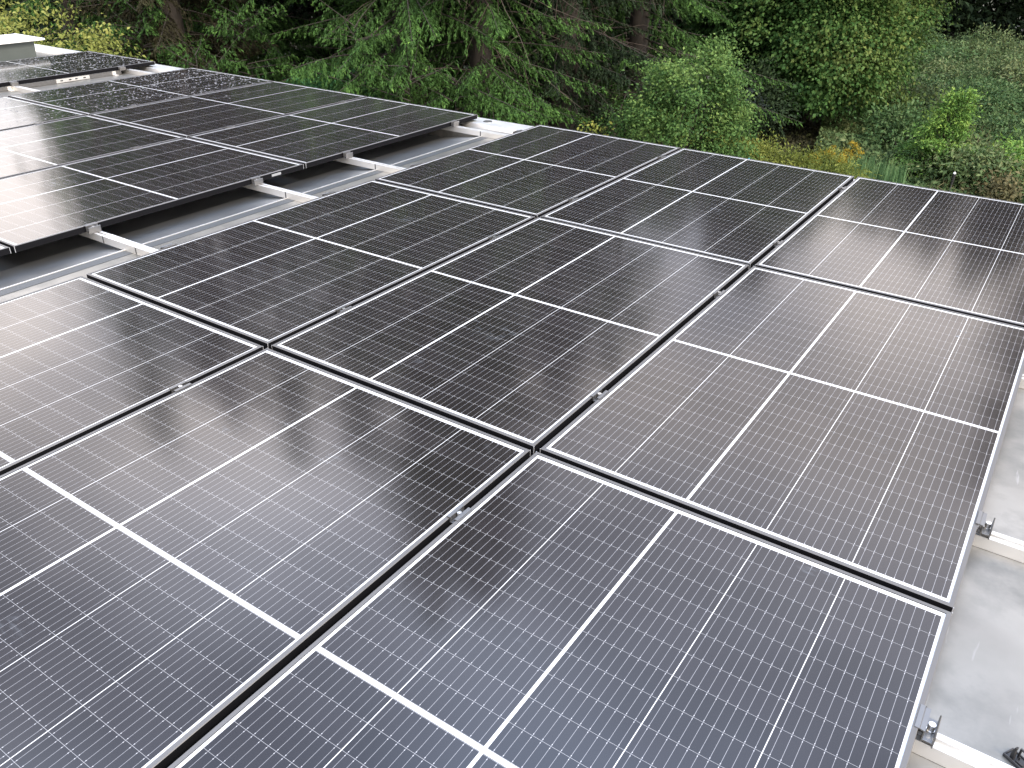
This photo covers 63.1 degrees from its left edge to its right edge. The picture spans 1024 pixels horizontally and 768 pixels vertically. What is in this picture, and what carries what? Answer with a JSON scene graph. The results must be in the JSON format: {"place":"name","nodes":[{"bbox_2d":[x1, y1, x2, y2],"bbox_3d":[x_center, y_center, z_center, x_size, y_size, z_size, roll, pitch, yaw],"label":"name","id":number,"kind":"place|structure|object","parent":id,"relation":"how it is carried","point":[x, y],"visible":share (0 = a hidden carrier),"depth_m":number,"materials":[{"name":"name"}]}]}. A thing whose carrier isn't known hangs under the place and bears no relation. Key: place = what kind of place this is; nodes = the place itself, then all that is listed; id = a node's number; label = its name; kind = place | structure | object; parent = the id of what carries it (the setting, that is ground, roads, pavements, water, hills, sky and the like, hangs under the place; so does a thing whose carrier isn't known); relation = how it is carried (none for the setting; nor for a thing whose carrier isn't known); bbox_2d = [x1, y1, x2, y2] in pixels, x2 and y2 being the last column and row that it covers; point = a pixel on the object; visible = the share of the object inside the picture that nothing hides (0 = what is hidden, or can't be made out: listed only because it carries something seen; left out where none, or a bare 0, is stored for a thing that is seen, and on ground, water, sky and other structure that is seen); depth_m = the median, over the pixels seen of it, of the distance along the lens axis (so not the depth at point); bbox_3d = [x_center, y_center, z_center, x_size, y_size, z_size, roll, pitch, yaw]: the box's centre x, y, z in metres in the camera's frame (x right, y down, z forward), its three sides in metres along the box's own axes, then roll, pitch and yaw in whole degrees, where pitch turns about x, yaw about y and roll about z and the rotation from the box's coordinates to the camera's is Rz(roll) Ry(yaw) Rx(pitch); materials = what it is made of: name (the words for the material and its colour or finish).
{"place":"outdoors","nodes":[
{"label":"outdoors","id":0,"kind":"place"},
{"bbox_2d":[12,0,1022,166],"bbox_3d":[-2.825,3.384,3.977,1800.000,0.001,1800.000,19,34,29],"label":"ground","id":1,"kind":"structure","parent":0,"point":[794,136],"depth_m":23.78,"materials":[{"name":"green plant"}]},
{"bbox_2d":[0,0,152,60],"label":"golden bush","id":2,"kind":"object","parent":1,"relation":"on","point":[90,37],"visible":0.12,"depth_m":12.04,"materials":[{"name":"green plant"}]},
{"bbox_2d":[49,21,147,59],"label":"cypress bush","id":3,"kind":"object","parent":1,"relation":"on","point":[124,43],"visible":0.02,"depth_m":13.42,"materials":[{"name":"green plant"}]},
{"bbox_2d":[0,0,198,64],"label":"cypress tree","id":4,"kind":"object","parent":1,"relation":"on","point":[72,21],"visible":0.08,"depth_m":15.39,"materials":[{"name":"green plant"}]},
{"bbox_2d":[61,0,210,66],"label":"cypress bush","id":5,"kind":"object","parent":1,"relation":"on","point":[146,26],"visible":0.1,"depth_m":13.66,"materials":[{"name":"green plant"}]},
{"bbox_2d":[0,0,278,68],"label":"dark spruce","id":6,"kind":"object","parent":1,"relation":"on","point":[42,25],"visible":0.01,"depth_m":19.01,"materials":[{"name":"green plant"}]},
{"bbox_2d":[55,0,286,73],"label":"brown conifer","id":7,"kind":"object","parent":1,"relation":"on","point":[171,28],"visible":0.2,"depth_m":14.47,"materials":[{"name":"green plant"}]},
{"bbox_2d":[157,33,249,71],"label":"cypress bush","id":8,"kind":"object","parent":1,"relation":"on","point":[187,65],"visible":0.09,"depth_m":13.00,"materials":[{"name":"green plant"}]},
{"bbox_2d":[195,0,298,81],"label":"cypress bush","id":9,"kind":"object","parent":1,"relation":"on","point":[231,34],"visible":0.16,"depth_m":13.71,"materials":[{"name":"green plant"}]},
{"bbox_2d":[117,0,392,89],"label":"brown conifer","id":10,"kind":"object","parent":1,"relation":"on","point":[280,41],"visible":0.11,"depth_m":17.42,"materials":[{"name":"green plant"}]},
{"bbox_2d":[162,0,469,96],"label":"dark spruce","id":11,"kind":"object","parent":1,"relation":"on","point":[303,11],"visible":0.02,"depth_m":19.18,"materials":[{"name":"green plant"}]},
{"bbox_2d":[262,63,409,101],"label":"rowan bush","id":12,"kind":"object","parent":1,"relation":"on","point":[320,83],"visible":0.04,"depth_m":13.20,"materials":[{"name":"green plant"}]},
{"bbox_2d":[281,0,416,102],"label":"spruce tree","id":13,"kind":"object","parent":1,"relation":"on","point":[364,46],"visible":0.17,"depth_m":12.40,"materials":[{"name":"green plant"}]},
{"bbox_2d":[334,37,478,116],"bbox_3d":[-1.643,-3.485,12.981,3.181,3.784,3.041,19,34,29],"label":"cypress bush","id":14,"kind":"object","parent":1,"relation":"on","point":[421,79],"visible":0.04,"depth_m":12.48,"materials":[{"name":"green plant"}]},
{"bbox_2d":[261,0,611,126],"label":"spruce tree","id":15,"kind":"object","parent":1,"relation":"on","point":[413,30],"visible":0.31,"depth_m":13.61,"materials":[{"name":"green plant"}]},
{"bbox_2d":[400,57,515,121],"bbox_3d":[-0.782,-3.534,13.627,2.882,3.490,2.726,-23,38,-36],"label":"cypress bush","id":16,"kind":"object","parent":1,"relation":"on","point":[461,88],"visible":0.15,"depth_m":13.05,"materials":[{"name":"green plant"}]},
{"bbox_2d":[376,0,610,128],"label":"spruce tree","id":17,"kind":"object","parent":1,"relation":"on","point":[484,17],"visible":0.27,"depth_m":14.11,"materials":[{"name":"green plant"}]},
{"bbox_2d":[313,0,679,135],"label":"dark spruce","id":18,"kind":"object","parent":1,"relation":"on","point":[540,36],"visible":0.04,"depth_m":20.11,"materials":[{"name":"green plant"}]},
{"bbox_2d":[0,44,1023,767],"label":"flat roof building","id":19,"kind":"structure","parent":1,"relation":"on","point":[976,696],"depth_m":2.49,"materials":[{"name":"concrete"},{"name":"light grey roofing membrane"}]},
{"bbox_2d":[0,34,44,61],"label":"roof box","id":20,"kind":"object","parent":19,"relation":"on","point":[16,46],"visible":0.96,"depth_m":8.49,"materials":[{"name":"white metal"}]},
{"bbox_2d":[0,70,121,91],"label":"cross rail","id":21,"kind":"object","parent":19,"relation":"on","point":[64,80],"visible":1,"depth_m":7.52,"materials":[{"name":"metal"}]},
{"bbox_2d":[117,65,125,70],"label":"end clamp","id":22,"kind":"object","parent":21,"relation":"attached to","point":[121,68],"visible":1,"depth_m":7.91,"materials":[{"name":"silver metal"}]},
{"bbox_2d":[12,86,405,172],"bbox_3d":[-1.156,-1.466,5.378,10.070,0.036,0.041,19,34,29],"label":"mounting rail","id":23,"kind":"object","parent":19,"relation":"on","point":[372,165],"visible":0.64,"depth_m":5.23,"materials":[{"name":"metal"}]},
{"bbox_2d":[8,80,18,85],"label":"end clamp","id":24,"kind":"object","parent":23,"relation":"attached to","point":[14,83],"visible":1,"depth_m":7.17,"materials":[{"name":"silver metal"}]},
{"bbox_2d":[341,150,352,158],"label":"end clamp","id":25,"kind":"object","parent":23,"relation":"on","point":[347,154],"visible":1,"depth_m":5.27,"materials":[{"name":"silver metal"}]},
{"bbox_2d":[121,68,507,138],"bbox_3d":[-0.534,-1.912,6.182,10.070,0.036,0.041,19,34,29],"label":"mounting rail","id":26,"kind":"object","parent":19,"relation":"on","point":[478,132],"visible":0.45,"depth_m":6.04,"materials":[{"name":"metal"}]},
{"bbox_2d":[0,51,154,86],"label":"solar panel","id":27,"kind":"object","parent":26,"relation":"on","point":[28,70],"visible":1,"depth_m":7.91,"materials":[{"name":"black glass"}]},
{"bbox_2d":[8,68,270,114],"bbox_3d":[-3.069,-2.478,7.023,1.102,0.032,1.756,19,34,29],"label":"solar panel","id":28,"kind":"object","parent":26,"relation":"on","point":[101,96],"visible":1,"depth_m":6.92,"materials":[{"name":"black glass"}]},
{"bbox_2d":[90,81,366,137],"bbox_3d":[-2.139,-2.154,6.483,1.102,0.031,1.756,19,34,29],"label":"solar panel","id":29,"kind":"object","parent":26,"relation":"on","point":[186,117],"visible":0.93,"depth_m":6.37,"materials":[{"name":"black glass"}]},
{"bbox_2d":[189,97,476,167],"bbox_3d":[-1.209,-1.830,5.944,1.102,0.030,1.756,19,34,29],"label":"solar panel","id":30,"kind":"object","parent":26,"relation":"on","point":[314,137],"visible":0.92,"depth_m":5.81,"materials":[{"name":"black glass"}]},
{"bbox_2d":[449,120,458,126],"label":"end clamp","id":31,"kind":"object","parent":26,"relation":"attached to","point":[454,123],"visible":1,"depth_m":6.08,"materials":[{"name":"metal"}]},
{"bbox_2d":[375,125,679,218],"bbox_3d":[0.163,-1.354,5.147,1.102,0.030,1.756,19,34,29],"label":"solar panel","id":32,"kind":"object","parent":26,"relation":"on","point":[537,171],"visible":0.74,"depth_m":5.00,"materials":[{"name":"black glass"}]},
{"bbox_2d":[568,197,578,202],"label":"clamp","id":33,"kind":"object","parent":32,"relation":"attached to","point":[572,199],"visible":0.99,"depth_m":4.48,"materials":[{"name":"silver metal"}]},
{"bbox_2d":[541,148,853,269],"bbox_3d":[1.093,-1.032,4.609,1.102,0.031,1.756,19,34,29],"label":"solar panel","id":34,"kind":"object","parent":26,"relation":"on","point":[749,212],"visible":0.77,"depth_m":4.46,"materials":[{"name":"black glass"}]},
{"bbox_2d":[755,177,1023,326],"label":"solar panel","id":35,"kind":"object","parent":26,"relation":"on","point":[954,252],"visible":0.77,"depth_m":3.90,"materials":[{"name":"black glass"}]},
{"bbox_2d":[773,239,783,246],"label":"clamp","id":36,"kind":"object","parent":35,"relation":"attached to","point":[776,242],"visible":0.98,"depth_m":3.94,"materials":[{"name":"silver metal"}]},
{"bbox_2d":[79,231,1023,562],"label":"mounting rail","id":37,"kind":"object","parent":19,"relation":"on","point":[1005,545],"visible":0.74,"depth_m":2.15,"materials":[{"name":"metal"}]},
{"bbox_2d":[0,96,85,130],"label":"solar panel","id":38,"kind":"object","parent":37,"relation":"on","point":[15,113],"visible":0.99,"depth_m":6.10,"materials":[{"name":"black glass"}]},
{"bbox_2d":[0,115,183,178],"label":"solar panel","id":39,"kind":"object","parent":37,"relation":"on","point":[30,148],"visible":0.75,"depth_m":5.42,"materials":[{"name":"black glass"}]},
{"bbox_2d":[83,222,101,233],"bbox_3d":[-2.021,-0.751,4.020,0.040,0.037,0.062,19,34,29],"label":"end clamp","id":40,"kind":"object","parent":37,"relation":"on","point":[93,227],"visible":1,"depth_m":4.01,"materials":[{"name":"silver metal"}]},
{"bbox_2d":[0,138,303,252],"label":"solar panel","id":41,"kind":"object","parent":37,"relation":"on","point":[45,206],"visible":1,"depth_m":4.59,"materials":[{"name":"black glass"}]},
{"bbox_2d":[160,243,176,249],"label":"end clamp","id":42,"kind":"object","parent":37,"relation":"attached to","point":[166,246],"visible":0.38,"depth_m":3.78,"materials":[{"name":"silver metal"}]},
{"bbox_2d":[86,180,534,349],"bbox_3d":[-0.831,-0.641,3.862,1.102,0.030,1.756,19,34,29],"label":"solar panel","id":43,"kind":"object","parent":37,"relation":"on","point":[267,281],"visible":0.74,"depth_m":3.67,"materials":[{"name":"black glass"}]},
{"bbox_2d":[271,217,748,453],"bbox_3d":[0.099,-0.319,3.322,1.102,0.030,1.756,19,34,29],"label":"solar panel","id":44,"kind":"object","parent":37,"relation":"on","point":[534,335],"visible":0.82,"depth_m":3.11,"materials":[{"name":"black glass"}]},
{"bbox_2d":[335,305,351,313],"bbox_3d":[-0.649,-0.285,3.221,0.036,0.017,0.060,19,34,29],"label":"clamp","id":45,"kind":"object","parent":44,"relation":"attached to","point":[343,308],"visible":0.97,"depth_m":3.21,"materials":[{"name":"silver metal"}]},
{"bbox_2d":[488,234,500,240],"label":"clamp","id":46,"kind":"object","parent":44,"relation":"attached to","point":[494,236],"visible":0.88,"depth_m":3.95,"materials":[{"name":"silver metal"}]},
{"bbox_2d":[590,388,608,401],"bbox_3d":[0.281,0.037,2.682,0.036,0.017,0.060,19,34,29],"label":"clamp","id":47,"kind":"object","parent":44,"relation":"attached to","point":[597,394],"visible":0.98,"depth_m":2.68,"materials":[{"name":"silver metal"}]},
{"bbox_2d":[712,289,725,297],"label":"clamp","id":48,"kind":"object","parent":44,"relation":"attached to","point":[717,293],"visible":0.98,"depth_m":3.40,"materials":[{"name":"silver metal"}]},
{"bbox_2d":[540,266,1023,611],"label":"solar panel","id":49,"kind":"object","parent":37,"relation":"on","point":[859,433],"visible":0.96,"depth_m":2.54,"materials":[{"name":"black glass"}]},
{"bbox_2d":[975,510,995,539],"bbox_3d":[1.219,0.364,2.156,0.040,0.037,0.062,19,34,29],"label":"end clamp","id":50,"kind":"object","parent":37,"relation":"attached to","point":[985,527],"visible":1,"depth_m":2.15,"materials":[{"name":"silver metal"}]},
{"bbox_2d":[243,183,1023,388],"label":"mounting rail","id":51,"kind":"object","parent":19,"relation":"on","point":[284,193],"visible":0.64,"depth_m":4.66,"materials":[{"name":"metal"}]},
{"bbox_2d":[249,176,262,185],"bbox_3d":[-1.455,-1.158,4.752,0.040,0.037,0.062,19,34,29],"label":"end clamp","id":52,"kind":"object","parent":51,"relation":"on","point":[257,180],"visible":1,"depth_m":4.74,"materials":[{"name":"silver metal"}]},
{"bbox_2d":[911,729,1013,767],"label":"mounting rail","id":53,"kind":"object","parent":19,"relation":"on","point":[945,752],"depth_m":1.59,"materials":[{"name":"metal"}]},
{"bbox_2d":[0,244,10,256],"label":"solar panel","id":54,"kind":"object","parent":53,"relation":"on","point":[4,250],"visible":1,"depth_m":3.73,"materials":[{"name":"black glass"}]},
{"bbox_2d":[0,276,263,475],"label":"solar panel","id":55,"kind":"object","parent":53,"relation":"on","point":[80,356],"visible":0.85,"depth_m":2.85,"materials":[{"name":"black glass"}]},
{"bbox_2d":[169,381,191,392],"bbox_3d":[-1.065,0.014,2.683,0.036,0.017,0.060,19,34,29],"label":"clamp","id":56,"kind":"object","parent":55,"relation":"attached to","point":[179,386],"visible":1,"depth_m":2.68,"materials":[{"name":"silver metal"}]},
{"bbox_2d":[0,348,530,767],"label":"solar panel","id":57,"kind":"object","parent":53,"relation":"on","point":[183,571],"visible":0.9,"depth_m":2.04,"materials":[{"name":"black glass"}]},
{"bbox_2d":[168,451,952,767],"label":"solar panel","id":58,"kind":"object","parent":53,"relation":"on","point":[536,609],"visible":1,"depth_m":1.74,"materials":[{"name":"black glass"}]},
{"bbox_2d":[447,504,471,523],"bbox_3d":[-0.135,0.336,2.144,0.036,0.017,0.060,19,34,29],"label":"clamp","id":59,"kind":"object","parent":58,"relation":"attached to","point":[459,512],"visible":0.97,"depth_m":2.14,"materials":[{"name":"silver metal"}]},
{"bbox_2d":[914,704,941,748],"bbox_3d":[0.803,0.663,1.617,0.040,0.037,0.062,19,34,29],"label":"end clamp","id":60,"kind":"object","parent":53,"relation":"attached to","point":[926,725],"visible":1,"depth_m":1.61,"materials":[{"name":"silver metal"}]},
{"bbox_2d":[1002,747,1023,767],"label":"cable clip","id":61,"kind":"object","parent":19,"relation":"on","point":[1014,757],"visible":1,"depth_m":1.61,"materials":[{"name":"black plastic"}]},
{"bbox_2d":[0,0,1023,54],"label":"distant wood","id":62,"kind":"object","parent":1,"relation":"on","point":[1005,14],"visible":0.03,"depth_m":38.24,"materials":[{"name":"green plant"}]},
{"bbox_2d":[458,0,693,141],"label":"dark spruce","id":63,"kind":"object","parent":1,"relation":"on","point":[566,67],"visible":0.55,"depth_m":15.43,"materials":[{"name":"green plant"}]},
{"bbox_2d":[468,0,701,124],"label":"dark spruce","id":64,"kind":"object","parent":1,"relation":"on","point":[627,22],"visible":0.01,"depth_m":22.33,"materials":[{"name":"green plant"}]},
{"bbox_2d":[577,117,623,137],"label":"olive bush","id":65,"kind":"object","parent":1,"relation":"on","point":[595,130],"visible":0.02,"depth_m":13.57,"materials":[{"name":"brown plant"}]},
{"bbox_2d":[367,96,878,165],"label":"leaf litter","id":66,"kind":"object","parent":1,"relation":"on","point":[813,141],"visible":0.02,"depth_m":20.98,"materials":[{"name":"green plant"}]},
{"bbox_2d":[495,0,802,145],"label":"shady spruce","id":67,"kind":"object","parent":1,"relation":"on","point":[644,18],"visible":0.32,"depth_m":17.12,"materials":[{"name":"green plant"}]},
{"bbox_2d":[586,27,777,159],"bbox_3d":[2.805,-4.167,14.114,3.212,3.544,2.889,19,34,29],"label":"birch bush","id":68,"kind":"object","parent":1,"relation":"on","point":[670,124],"visible":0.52,"depth_m":13.41,"materials":[{"name":"green plant"}]},
{"bbox_2d":[698,54,805,146],"bbox_3d":[5.556,-6.645,19.898,2.766,2.272,2.674,19,34,29],"label":"dark bush","id":69,"kind":"object","parent":1,"relation":"on","point":[768,87],"visible":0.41,"depth_m":19.58,"materials":[{"name":"green plant"}]},
{"bbox_2d":[668,126,881,178],"bbox_3d":[4.571,-3.888,15.406,4.232,1.772,1.846,10,31,15],"label":"yellow fern hedge","id":70,"kind":"object","parent":1,"relation":"on","point":[801,163],"visible":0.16,"depth_m":15.01,"materials":[{"name":"brown plant"}]},
{"bbox_2d":[669,0,961,128],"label":"maple tree","id":71,"kind":"object","parent":1,"relation":"on","point":[827,53],"visible":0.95,"depth_m":19.70,"materials":[{"name":"green plant"}]},
{"bbox_2d":[818,145,840,171],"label":"goldenrod plant","id":72,"kind":"object","parent":1,"relation":"on","point":[833,147],"visible":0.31,"depth_m":16.75,"materials":[{"name":"yellow plant"}]},
{"bbox_2d":[833,151,850,174],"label":"goldenrod plant","id":73,"kind":"object","parent":1,"relation":"on","point":[844,154],"visible":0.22,"depth_m":16.47,"materials":[{"name":"yellow plant"}]},
{"bbox_2d":[843,139,865,173],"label":"goldenrod plant","id":74,"kind":"object","parent":1,"relation":"on","point":[853,150],"visible":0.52,"depth_m":16.87,"materials":[{"name":"yellow plant"}]},
{"bbox_2d":[848,151,911,183],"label":"grass tuft","id":75,"kind":"object","parent":1,"relation":"on","point":[889,176],"visible":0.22,"depth_m":16.22,"materials":[{"name":"green plant"}]},
{"bbox_2d":[832,92,957,161],"bbox_3d":[8.941,-5.718,19.142,2.861,1.838,2.517,19,34,29],"label":"bramble bush","id":76,"kind":"object","parent":1,"relation":"on","point":[894,126],"visible":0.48,"depth_m":19.04,"materials":[{"name":"green plant"}]},
{"bbox_2d":[814,37,1023,202],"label":"undergrowth","id":77,"kind":"object","parent":1,"relation":"on","point":[827,134],"visible":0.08,"depth_m":19.16,"materials":[{"name":"green plant"}]},
{"bbox_2d":[853,72,990,124],"bbox_3d":[11.036,-7.633,22.803,3.829,1.609,3.944,19,34,29],"label":"weed clump","id":78,"kind":"object","parent":1,"relation":"on","point":[925,89],"visible":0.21,"depth_m":22.32,"materials":[{"name":"green plant"}]},
{"bbox_2d":[883,85,987,178],"bbox_3d":[8.776,-5.046,17.171,1.905,2.169,1.821,19,34,29],"label":"bush","id":79,"kind":"object","parent":1,"relation":"on","point":[957,123],"visible":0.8,"depth_m":16.94,"materials":[{"name":"green plant"}]},
{"bbox_2d":[890,19,990,76],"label":"bramble bush","id":80,"kind":"object","parent":1,"relation":"on","point":[942,48],"visible":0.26,"depth_m":29.09,"materials":[{"name":"green plant"}]},
{"bbox_2d":[883,51,1019,87],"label":"weed clump","id":81,"kind":"object","parent":1,"relation":"on","point":[937,66],"visible":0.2,"depth_m":27.01,"materials":[{"name":"green plant"}]},
{"bbox_2d":[949,172,955,191],"bbox_3d":[8.264,-3.606,15.783,0.072,0.812,0.070,19,34,29],"label":"garden light","id":82,"kind":"object","parent":1,"relation":"on","point":[953,178],"visible":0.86,"depth_m":15.63,"materials":[{"name":"metal"}]},
{"bbox_2d":[882,79,1023,203],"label":"bramble cover","id":83,"kind":"object","parent":1,"relation":"on","point":[983,151],"visible":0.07,"depth_m":22.32,"materials":[{"name":"green plant"}]},
{"bbox_2d":[897,130,1023,199],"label":"bush","id":84,"kind":"object","parent":1,"relation":"on","point":[966,164],"visible":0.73,"depth_m":16.56,"materials":[{"name":"green plant"}]},
{"bbox_2d":[914,68,1023,116],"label":"bramble bush","id":85,"kind":"object","parent":1,"relation":"on","point":[1001,94],"visible":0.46,"depth_m":23.27,"materials":[{"name":"green plant"}]},
{"bbox_2d":[922,22,1022,70],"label":"bush","id":86,"kind":"object","parent":1,"relation":"on","point":[982,44],"visible":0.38,"depth_m":30.26,"materials":[{"name":"green plant"}]},
{"bbox_2d":[928,73,1023,202],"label":"dry grass","id":87,"kind":"structure","parent":1,"relation":"on","point":[977,145],"depth_m":19.24,"materials":[{"name":"green plant"}]},
{"bbox_2d":[940,48,1023,93],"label":"weed clump","id":88,"kind":"object","parent":1,"relation":"on","point":[1009,66],"visible":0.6,"depth_m":25.61,"materials":[{"name":"green plant"}]},
{"bbox_2d":[942,105,1023,144],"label":"bramble bush","id":89,"kind":"object","parent":1,"relation":"on","point":[1001,123],"visible":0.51,"depth_m":20.02,"materials":[{"name":"green plant"}]},
{"bbox_2d":[954,160,1023,202],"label":"bush","id":90,"kind":"object","parent":1,"relation":"on","point":[1012,191],"visible":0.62,"depth_m":15.96,"materials":[{"name":"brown plant"}]},
{"bbox_2d":[979,126,1023,179],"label":"bramble bush","id":91,"kind":"object","parent":1,"relation":"on","point":[1019,149],"visible":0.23,"depth_m":17.23,"materials":[{"name":"green plant"}]},
{"bbox_2d":[983,38,1023,78],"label":"weed clump","id":92,"kind":"object","parent":1,"relation":"on","point":[1019,50],"visible":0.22,"depth_m":26.90,"materials":[{"name":"green plant"}]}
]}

